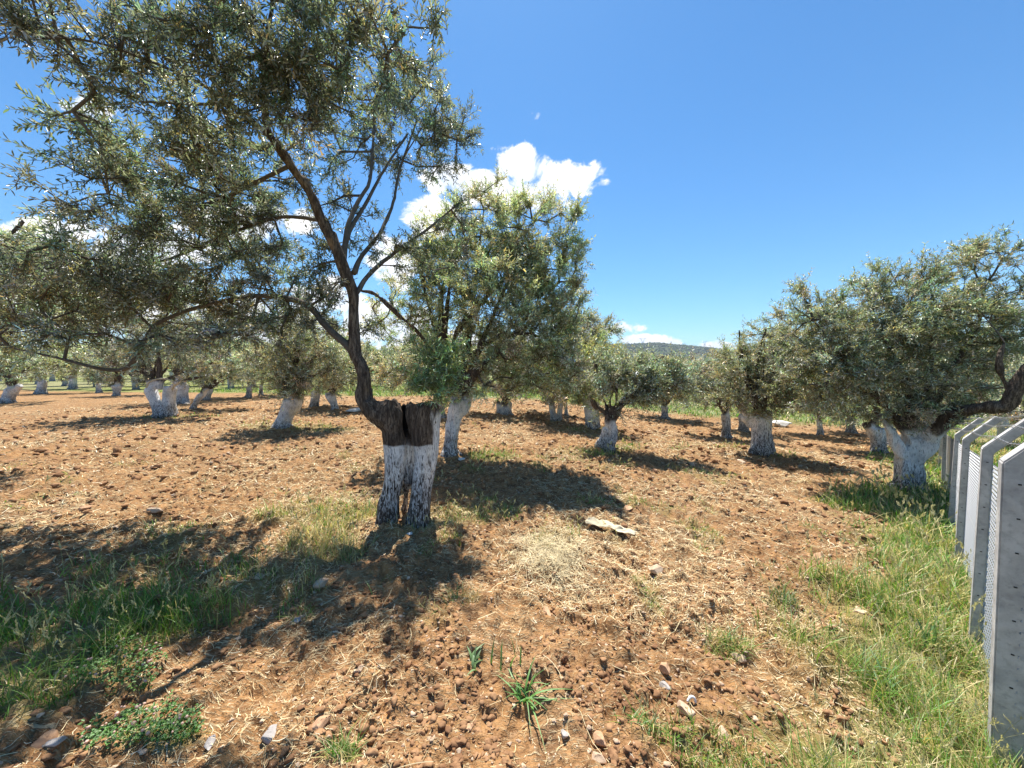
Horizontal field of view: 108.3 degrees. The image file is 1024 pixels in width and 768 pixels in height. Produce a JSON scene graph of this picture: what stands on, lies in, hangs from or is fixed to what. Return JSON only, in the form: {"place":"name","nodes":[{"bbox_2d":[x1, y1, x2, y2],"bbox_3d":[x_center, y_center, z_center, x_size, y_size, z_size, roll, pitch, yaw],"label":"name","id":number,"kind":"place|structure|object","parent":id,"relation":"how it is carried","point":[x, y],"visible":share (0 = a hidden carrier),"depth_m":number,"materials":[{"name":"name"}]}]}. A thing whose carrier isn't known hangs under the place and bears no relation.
{"place":"outdoors","nodes":[
{"label":"outdoors","id":0,"kind":"place"},
{"bbox_2d":[0,369,1022,767],"bbox_3d":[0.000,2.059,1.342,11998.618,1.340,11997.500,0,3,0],"label":"ground","id":1,"kind":"structure","parent":0,"point":[58,399],"depth_m":2.90,"materials":[{"name":"soil"}]},
{"bbox_2d":[0,333,74,402],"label":"olive tree","id":2,"kind":"object","parent":1,"relation":"on","point":[12,389],"visible":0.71,"depth_m":16.75,"materials":[{"name":"green plant"}]},
{"bbox_2d":[30,728,58,748],"bbox_3d":[-2.096,1.601,1.651,0.070,0.049,0.106,0,3,-8],"label":"stone","id":3,"kind":"object","parent":1,"relation":"on","point":[43,739],"visible":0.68,"depth_m":1.66,"materials":[{"name":"brown stone"}]},
{"bbox_2d":[0,340,92,393],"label":"olive tree","id":4,"kind":"object","parent":1,"relation":"on","point":[41,387],"visible":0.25,"depth_m":23.07,"materials":[{"name":"green plant"}]},
{"bbox_2d":[45,735,67,746],"bbox_3d":[-1.985,1.562,1.613,0.070,0.038,0.045,-8,11,0],"label":"stone","id":5,"kind":"object","parent":1,"relation":"on","point":[54,742],"visible":1,"depth_m":1.60,"materials":[{"name":"grey stone"}]},
{"bbox_2d":[0,215,120,369],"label":"olive tree","id":6,"kind":"object","parent":1,"relation":"on","point":[4,336],"visible":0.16,"depth_m":5.98,"materials":[{"name":"green plant"}]},
{"bbox_2d":[42,342,80,385],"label":"olive tree","id":7,"kind":"object","parent":1,"relation":"on","point":[65,383],"visible":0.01,"depth_m":34.42,"materials":[{"name":"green plant"}]},
{"bbox_2d":[51,343,96,388],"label":"olive tree","id":8,"kind":"object","parent":1,"relation":"on","point":[74,385],"visible":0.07,"depth_m":28.55,"materials":[{"name":"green plant"}]},
{"bbox_2d":[78,505,91,510],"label":"stone","id":9,"kind":"object","parent":1,"relation":"on","point":[84,507],"visible":1,"depth_m":4.26,"materials":[{"name":"beige stone"}]},
{"bbox_2d":[53,345,124,392],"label":"olive tree","id":10,"kind":"object","parent":1,"relation":"on","point":[98,388],"visible":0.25,"depth_m":23.65,"materials":[{"name":"green plant"}]},
{"bbox_2d":[72,347,156,395],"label":"olive tree","id":11,"kind":"object","parent":1,"relation":"on","point":[118,384],"visible":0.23,"depth_m":20.47,"materials":[{"name":"green plant"}]},
{"bbox_2d":[62,633,204,749],"bbox_3d":[-1.977,1.547,1.893,1.230,0.161,0.365,2,3,35],"label":"clover","id":12,"kind":"object","parent":1,"relation":"on","point":[145,714],"depth_m":1.74,"materials":[{"name":"green plant"}]},
{"bbox_2d":[104,353,168,389],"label":"olive tree","id":13,"kind":"object","parent":1,"relation":"on","point":[133,385],"visible":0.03,"depth_m":28.02,"materials":[{"name":"green plant"}]},
{"bbox_2d":[146,507,162,512],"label":"stone","id":14,"kind":"object","parent":1,"relation":"on","point":[153,510],"visible":0.81,"depth_m":4.09,"materials":[{"name":"grey stone"}]},
{"bbox_2d":[75,300,236,418],"bbox_3d":[-11.359,-1.111,11.939,4.971,4.583,2.824,0,3,0],"label":"olive tree","id":15,"kind":"object","parent":1,"relation":"on","point":[166,405],"visible":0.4,"depth_m":11.73,"materials":[{"name":"green plant"}]},
{"bbox_2d":[145,378,174,389],"bbox_3d":[-10.905,0.006,11.505,0.907,0.391,0.148,0,3,0],"label":"hose hoop","id":16,"kind":"object","parent":15,"relation":"hanging from","point":[159,379],"visible":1,"depth_m":11.44,"materials":[{"name":"plastic"}]},
{"bbox_2d":[122,320,235,403],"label":"olive tree","id":17,"kind":"object","parent":1,"relation":"on","point":[182,396],"visible":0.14,"depth_m":16.62,"materials":[{"name":"green plant"}]},
{"bbox_2d":[203,734,215,749],"bbox_3d":[-1.321,1.578,1.627,0.048,0.025,0.063,-1,10,0],"label":"stone","id":18,"kind":"object","parent":1,"relation":"on","point":[208,744],"visible":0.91,"depth_m":1.62,"materials":[{"name":"white stone"}]},
{"bbox_2d":[161,326,266,408],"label":"olive tree","id":19,"kind":"object","parent":1,"relation":"on","point":[232,370],"visible":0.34,"depth_m":14.05,"materials":[{"name":"green plant"}]},
{"bbox_2d":[169,341,263,400],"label":"olive tree","id":20,"kind":"object","parent":1,"relation":"on","point":[208,395],"visible":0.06,"depth_m":18.73,"materials":[{"name":"green plant"}]},
{"bbox_2d":[224,337,242,388],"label":"olive tree","id":21,"kind":"object","parent":1,"relation":"on","point":[230,387],"visible":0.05,"depth_m":28.14,"materials":[{"name":"green plant"}]},
{"bbox_2d":[0,0,488,527],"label":"olive tree","id":22,"kind":"object","parent":1,"relation":"on","point":[130,288],"visible":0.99,"depth_m":3.34,"materials":[{"name":"green plant"}]},
{"bbox_2d":[223,343,280,397],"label":"olive tree","id":23,"kind":"object","parent":1,"relation":"on","point":[248,393],"visible":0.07,"depth_m":20.04,"materials":[{"name":"green plant"}]},
{"bbox_2d":[254,573,264,579],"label":"stone","id":24,"kind":"object","parent":1,"relation":"on","point":[260,575],"visible":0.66,"depth_m":2.83,"materials":[{"name":"grey stone"}]},
{"bbox_2d":[261,724,276,744],"bbox_3d":[-1.072,1.567,1.661,0.079,0.036,0.077,8,9,0],"label":"stone","id":25,"kind":"object","parent":1,"relation":"on","point":[270,732],"visible":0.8,"depth_m":1.64,"materials":[{"name":"grey stone"}]},
{"bbox_2d":[248,343,293,394],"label":"olive tree","id":26,"kind":"object","parent":1,"relation":"on","point":[261,391],"visible":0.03,"depth_m":21.35,"materials":[{"name":"green plant"}]},
{"bbox_2d":[228,310,356,428],"bbox_3d":[-5.694,-0.463,9.775,3.298,3.505,2.031,0,3,0],"label":"olive tree","id":27,"kind":"object","parent":1,"relation":"on","point":[294,388],"visible":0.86,"depth_m":9.52,"materials":[{"name":"green plant"}]},
{"bbox_2d":[292,617,300,622],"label":"stone","id":28,"kind":"object","parent":1,"relation":"on","point":[296,618],"visible":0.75,"depth_m":2.43,"materials":[{"name":"grey stone"}]},
{"bbox_2d":[313,578,328,588],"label":"stone","id":29,"kind":"object","parent":1,"relation":"on","point":[317,583],"visible":0.96,"depth_m":2.77,"materials":[{"name":"grey stone"}]},
{"bbox_2d":[311,715,331,730],"bbox_3d":[-0.889,1.574,1.715,0.060,0.055,0.080,1,3,18],"label":"stone","id":30,"kind":"object","parent":1,"relation":"on","point":[321,722],"visible":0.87,"depth_m":1.70,"materials":[{"name":"beige stone"}]},
{"bbox_2d":[278,328,376,406],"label":"olive tree","id":31,"kind":"object","parent":1,"relation":"on","point":[314,401],"visible":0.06,"depth_m":14.85,"materials":[{"name":"green plant"}]},
{"bbox_2d":[307,720,371,763],"bbox_3d":[-0.750,1.609,1.636,0.273,0.098,0.219,-1,3,-23],"label":"weed","id":32,"kind":"object","parent":1,"relation":"on","point":[343,748],"visible":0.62,"depth_m":1.61,"materials":[{"name":"green plant"}]},
{"bbox_2d":[92,364,606,397],"bbox_3d":[-14.900,-0.370,27.613,43.181,2.353,0.145,1,3,11],"label":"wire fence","id":33,"kind":"object","parent":1,"relation":"on","point":[259,384],"visible":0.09,"depth_m":27.04,"materials":[{"name":"metal"}]},
{"bbox_2d":[292,331,407,409],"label":"olive tree","id":34,"kind":"object","parent":1,"relation":"on","point":[331,400],"visible":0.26,"depth_m":13.60,"materials":[{"name":"green plant"}]},
{"bbox_2d":[346,407,360,411],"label":"boulder","id":35,"kind":"object","parent":1,"relation":"on","point":[354,410],"visible":0.75,"depth_m":13.12,"materials":[{"name":"grey stone"}]},
{"bbox_2d":[357,664,363,672],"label":"stone","id":36,"kind":"object","parent":1,"relation":"on","point":[360,668],"visible":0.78,"depth_m":2.03,"materials":[{"name":"beige stone"}]},
{"bbox_2d":[361,341,385,372],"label":"olive tree","id":37,"kind":"object","parent":1,"relation":"on","point":[373,349],"visible":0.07,"depth_m":26.56,"materials":[{"name":"green plant"}]},
{"bbox_2d":[377,346,398,383],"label":"olive tree","id":38,"kind":"object","parent":1,"relation":"on","point":[382,351],"visible":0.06,"depth_m":31.93,"materials":[{"name":"green plant"}]},
{"bbox_2d":[400,331,432,363],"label":"olive tree","id":39,"kind":"object","parent":1,"relation":"on","point":[411,336],"visible":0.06,"depth_m":26.01,"materials":[{"name":"green plant"}]},
{"bbox_2d":[369,335,476,418],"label":"olive tree","id":40,"kind":"object","parent":1,"relation":"on","point":[401,360],"visible":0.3,"depth_m":11.21,"materials":[{"name":"green plant"}]},
{"bbox_2d":[439,578,467,603],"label":"weed","id":41,"kind":"object","parent":1,"relation":"on","point":[457,595],"visible":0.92,"depth_m":2.67,"materials":[{"name":"green plant"}]},
{"bbox_2d":[466,722,472,731],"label":"stone","id":42,"kind":"object","parent":1,"relation":"on","point":[469,727],"visible":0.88,"depth_m":1.74,"materials":[{"name":"beige stone"}]},
{"bbox_2d":[467,644,482,674],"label":"weed","id":43,"kind":"object","parent":1,"relation":"on","point":[474,657],"visible":0.99,"depth_m":2.09,"materials":[{"name":"green plant"}]},
{"bbox_2d":[0,398,960,767],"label":"pebbles","id":44,"kind":"object","parent":1,"relation":"on","point":[430,738],"visible":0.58,"depth_m":2.37,"materials":[{"name":"stone"}]},
{"bbox_2d":[359,162,601,456],"bbox_3d":[-0.658,-1.151,6.471,4.402,5.069,2.847,0,3,0],"label":"olive tree","id":45,"kind":"object","parent":1,"relation":"on","point":[529,272],"visible":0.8,"depth_m":6.27,"materials":[{"name":"green plant"}]},
{"bbox_2d":[475,334,524,378],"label":"olive tree","id":46,"kind":"object","parent":1,"relation":"on","point":[504,338],"visible":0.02,"depth_m":25.27,"materials":[{"name":"green plant"}]},
{"bbox_2d":[0,393,1005,767],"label":"straw","id":47,"kind":"object","parent":1,"relation":"on","point":[384,625],"visible":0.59,"depth_m":3.24,"materials":[{"name":"beige plant"}]},
{"bbox_2d":[0,394,1006,767],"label":"clods","id":48,"kind":"object","parent":1,"relation":"on","point":[492,750],"visible":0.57,"depth_m":2.44,"materials":[{"name":"soil"}]},
{"bbox_2d":[490,635,534,671],"bbox_3d":[0.001,1.515,2.053,0.142,0.183,0.240,-2,4,-42],"label":"grass tuft","id":49,"kind":"object","parent":1,"relation":"on","point":[501,661],"visible":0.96,"depth_m":2.06,"materials":[{"name":"green plant"}]},
{"bbox_2d":[474,345,554,415],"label":"olive tree","id":50,"kind":"object","parent":1,"relation":"on","point":[506,409],"visible":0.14,"depth_m":12.51,"materials":[{"name":"green plant"}]},
{"bbox_2d":[80,472,986,767],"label":"long stems","id":51,"kind":"object","parent":1,"relation":"on","point":[548,658],"visible":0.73,"depth_m":2.19,"materials":[{"name":"plant"}]},
{"bbox_2d":[497,668,573,751],"bbox_3d":[0.072,1.575,1.878,0.434,0.162,0.363,2,3,33],"label":"grass tuft","id":52,"kind":"object","parent":1,"relation":"on","point":[519,697],"visible":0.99,"depth_m":1.89,"materials":[{"name":"green plant"}]},
{"bbox_2d":[543,606,550,615],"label":"stone","id":53,"kind":"object","parent":1,"relation":"on","point":[546,609],"visible":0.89,"depth_m":2.51,"materials":[{"name":"beige stone"}]},
{"bbox_2d":[526,341,575,415],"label":"olive tree","id":54,"kind":"object","parent":1,"relation":"on","point":[566,412],"visible":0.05,"depth_m":13.83,"materials":[{"name":"green plant"}]},
{"bbox_2d":[488,515,622,620],"bbox_3d":[0.356,1.491,3.248,1.226,0.206,1.783,0,3,0],"label":"straw heap","id":55,"kind":"object","parent":1,"relation":"on","point":[555,550],"visible":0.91,"depth_m":3.17,"materials":[{"name":"beige plant"}]},
{"bbox_2d":[561,729,569,738],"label":"stone","id":56,"kind":"object","parent":1,"relation":"on","point":[564,733],"visible":1,"depth_m":1.69,"materials":[{"name":"white stone"}]},
{"bbox_2d":[515,303,624,421],"bbox_3d":[1.785,-0.642,11.966,3.781,3.975,2.470,0,3,0],"label":"olive tree","id":57,"kind":"object","parent":1,"relation":"on","point":[589,324],"visible":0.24,"depth_m":11.72,"materials":[{"name":"green plant"}]},
{"bbox_2d":[525,322,632,429],"bbox_3d":[1.934,-0.284,10.948,3.420,3.519,2.462,0,3,0],"label":"olive tree","id":58,"kind":"object","parent":1,"relation":"on","point":[585,401],"visible":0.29,"depth_m":10.76,"materials":[{"name":"green plant"}]},
{"bbox_2d":[592,751,605,763],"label":"stone","id":59,"kind":"object","parent":1,"relation":"on","point":[599,757],"visible":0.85,"depth_m":1.59,"materials":[{"name":"beige stone"}]},
{"bbox_2d":[593,730,605,746],"bbox_3d":[0.408,1.631,1.702,0.067,0.039,0.059,1,3,23],"label":"stone","id":60,"kind":"object","parent":1,"relation":"on","point":[598,737],"visible":0.97,"depth_m":1.69,"materials":[{"name":"beige stone"}]},
{"bbox_2d":[585,517,635,534],"bbox_3d":[1.037,1.489,3.903,0.520,0.088,0.189,1,3,29],"label":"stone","id":61,"kind":"object","parent":1,"relation":"on","point":[599,523],"visible":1,"depth_m":3.90,"materials":[{"name":"beige stone"}]},
{"bbox_2d":[624,505,631,510],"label":"stone","id":62,"kind":"object","parent":1,"relation":"on","point":[628,508],"visible":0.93,"depth_m":4.59,"materials":[{"name":"beige stone"}]},
{"bbox_2d":[612,706,666,735],"bbox_3d":[0.598,1.597,1.757,0.264,0.151,0.203,2,3,35],"label":"weed","id":63,"kind":"object","parent":1,"relation":"on","point":[644,721],"visible":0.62,"depth_m":1.76,"materials":[{"name":"green plant"}]},
{"bbox_2d":[569,336,719,452],"bbox_3d":[2.762,0.244,8.117,3.636,2.551,1.914,0,3,0],"label":"olive tree","id":64,"kind":"object","parent":1,"relation":"on","point":[638,380],"visible":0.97,"depth_m":7.91,"materials":[{"name":"green plant"}]},
{"bbox_2d":[649,564,662,574],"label":"stone","id":65,"kind":"object","parent":1,"relation":"on","point":[656,569],"visible":0.96,"depth_m":3.10,"materials":[{"name":"white stone"}]},
{"bbox_2d":[658,662,669,673],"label":"stone","id":66,"kind":"object","parent":1,"relation":"on","point":[664,667],"visible":1,"depth_m":2.10,"materials":[{"name":"beige stone"}]},
{"bbox_2d":[659,681,669,689],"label":"stone","id":67,"kind":"object","parent":1,"relation":"on","point":[665,684],"visible":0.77,"depth_m":2.01,"materials":[{"name":"grey stone"}]},
{"bbox_2d":[653,353,701,419],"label":"olive tree","id":68,"kind":"object","parent":1,"relation":"on","point":[664,415],"visible":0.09,"depth_m":15.79,"materials":[{"name":"green plant"}]},
{"bbox_2d":[677,700,695,716],"bbox_3d":[0.857,1.606,1.829,0.056,0.052,0.099,-1,3,-22],"label":"stone","id":69,"kind":"object","parent":1,"relation":"on","point":[681,705],"visible":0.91,"depth_m":1.81,"materials":[{"name":"beige stone"}]},
{"bbox_2d":[686,695,696,702],"bbox_3d":[0.917,1.611,1.891,0.053,0.034,0.019,0,3,0],"label":"plastic scrap","id":70,"kind":"object","parent":1,"relation":"on","point":[690,697],"visible":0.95,"depth_m":1.89,"materials":[{"name":"white plastic"}]},
{"bbox_2d":[673,343,766,438],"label":"olive tree","id":71,"kind":"object","parent":1,"relation":"on","point":[726,425],"visible":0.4,"depth_m":11.87,"materials":[{"name":"green plant"}]},
{"bbox_2d":[718,725,728,739],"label":"stone","id":72,"kind":"object","parent":1,"relation":"on","point":[723,730],"visible":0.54,"depth_m":1.75,"materials":[{"name":"beige stone"}]},
{"bbox_2d":[695,619,757,657],"bbox_3d":[1.356,1.629,2.360,0.380,0.160,0.414,1,3,15],"label":"weed","id":73,"kind":"object","parent":1,"relation":"on","point":[730,639],"visible":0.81,"depth_m":2.38,"materials":[{"name":"green plant"}]},
{"bbox_2d":[697,353,780,431],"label":"olive tree","id":74,"kind":"object","parent":1,"relation":"on","point":[742,426],"visible":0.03,"depth_m":13.65,"materials":[{"name":"green plant"}]},
{"bbox_2d":[732,652,746,662],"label":"stone","id":75,"kind":"object","parent":1,"relation":"on","point":[741,659],"visible":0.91,"depth_m":2.25,"materials":[{"name":"beige stone"}]},
{"bbox_2d":[697,310,819,456],"bbox_3d":[6.390,0.015,9.284,3.420,3.782,2.165,0,3,-10],"label":"olive tree","id":76,"kind":"object","parent":1,"relation":"on","point":[757,394],"visible":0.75,"depth_m":9.16,"materials":[{"name":"green plant"}]},
{"bbox_2d":[772,420,791,426],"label":"boulder","id":77,"kind":"object","parent":1,"relation":"on","point":[782,423],"visible":0.76,"depth_m":15.40,"materials":[{"name":"white stone"}]},
{"bbox_2d":[766,582,808,612],"bbox_3d":[2.142,1.676,2.915,0.304,0.198,0.374,0,3,0],"label":"weed","id":78,"kind":"object","parent":1,"relation":"on","point":[789,599],"visible":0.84,"depth_m":2.92,"materials":[{"name":"green plant"}]},
{"bbox_2d":[777,380,854,435],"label":"olive tree","id":79,"kind":"object","parent":1,"relation":"on","point":[820,431],"visible":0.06,"depth_m":13.62,"materials":[{"name":"green plant"}]},
{"bbox_2d":[812,552,822,560],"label":"stone","id":80,"kind":"object","parent":1,"relation":"on","point":[819,554],"visible":0.53,"depth_m":3.82,"materials":[{"name":"beige stone"}]},
{"bbox_2d":[829,412,858,433],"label":"olive tree","id":81,"kind":"object","parent":1,"relation":"on","point":[850,429],"visible":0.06,"depth_m":14.64,"materials":[{"name":"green plant"}]},
{"bbox_2d":[853,606,866,614],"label":"stone","id":82,"kind":"object","parent":1,"relation":"on","point":[856,610],"visible":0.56,"depth_m":2.83,"materials":[{"name":"white stone"}]},
{"bbox_2d":[793,343,940,453],"bbox_3d":[10.410,0.084,11.005,3.979,4.229,2.569,0,3,0],"label":"olive tree","id":83,"kind":"object","parent":1,"relation":"on","point":[878,440],"visible":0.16,"depth_m":10.81,"materials":[{"name":"green plant"}]},
{"bbox_2d":[850,646,908,698],"bbox_3d":[2.199,1.714,2.178,0.351,0.168,0.248,-2,3,-36],"label":"weed","id":84,"kind":"object","parent":1,"relation":"on","point":[877,659],"visible":0.42,"depth_m":2.18,"materials":[{"name":"green plant"}]},
{"bbox_2d":[740,220,1023,492],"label":"olive tree","id":85,"kind":"object","parent":1,"relation":"on","point":[847,363],"visible":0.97,"depth_m":6.52,"materials":[{"name":"green plant"}]},
{"bbox_2d":[854,376,946,445],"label":"olive tree","id":86,"kind":"object","parent":1,"relation":"on","point":[887,442],"visible":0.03,"depth_m":12.17,"materials":[{"name":"green plant"}]},
{"bbox_2d":[916,615,940,645],"bbox_3d":[2.828,1.669,2.509,0.118,0.242,0.050,1,3,28],"label":"weed","id":87,"kind":"object","parent":1,"relation":"on","point":[934,627],"visible":0.72,"depth_m":2.51,"materials":[{"name":"green plant"}]},
{"bbox_2d":[921,354,1023,435],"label":"olive tree","id":88,"kind":"object","parent":1,"relation":"on","point":[1000,429],"visible":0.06,"depth_m":12.71,"materials":[{"name":"green plant"}]},
{"bbox_2d":[935,402,1023,767],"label":"concrete fence","id":89,"kind":"object","parent":1,"relation":"on","point":[972,494],"visible":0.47,"depth_m":1.73,"materials":[{"name":"grey concrete"}]},
{"bbox_2d":[975,344,1023,434],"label":"olive tree","id":90,"kind":"object","parent":1,"relation":"on","point":[1017,411],"visible":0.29,"depth_m":10.12,"materials":[{"name":"green plant"}]},
{"bbox_2d":[0,384,1023,767],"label":"grass","id":91,"kind":"structure","parent":0,"point":[930,700],"depth_m":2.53,"materials":[{"name":"green plant"}]},
{"bbox_2d":[0,0,1023,349],"label":"sky","id":92,"kind":"structure","parent":0,"point":[723,151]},
{"bbox_2d":[613,344,712,359],"bbox_3d":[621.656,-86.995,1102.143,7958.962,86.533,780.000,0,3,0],"label":"hill","id":93,"kind":"structure","parent":0,"point":[666,348],"depth_m":1072.22,"materials":[{"name":"green plant"}]},
{"bbox_2d":[593,342,774,365],"bbox_3d":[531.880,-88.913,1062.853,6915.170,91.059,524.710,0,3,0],"label":"woodland","id":94,"kind":"object","parent":93,"relation":"on","point":[687,348],"visible":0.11,"depth_m":1093.24,"materials":[{"name":"green plant"}]}
]}

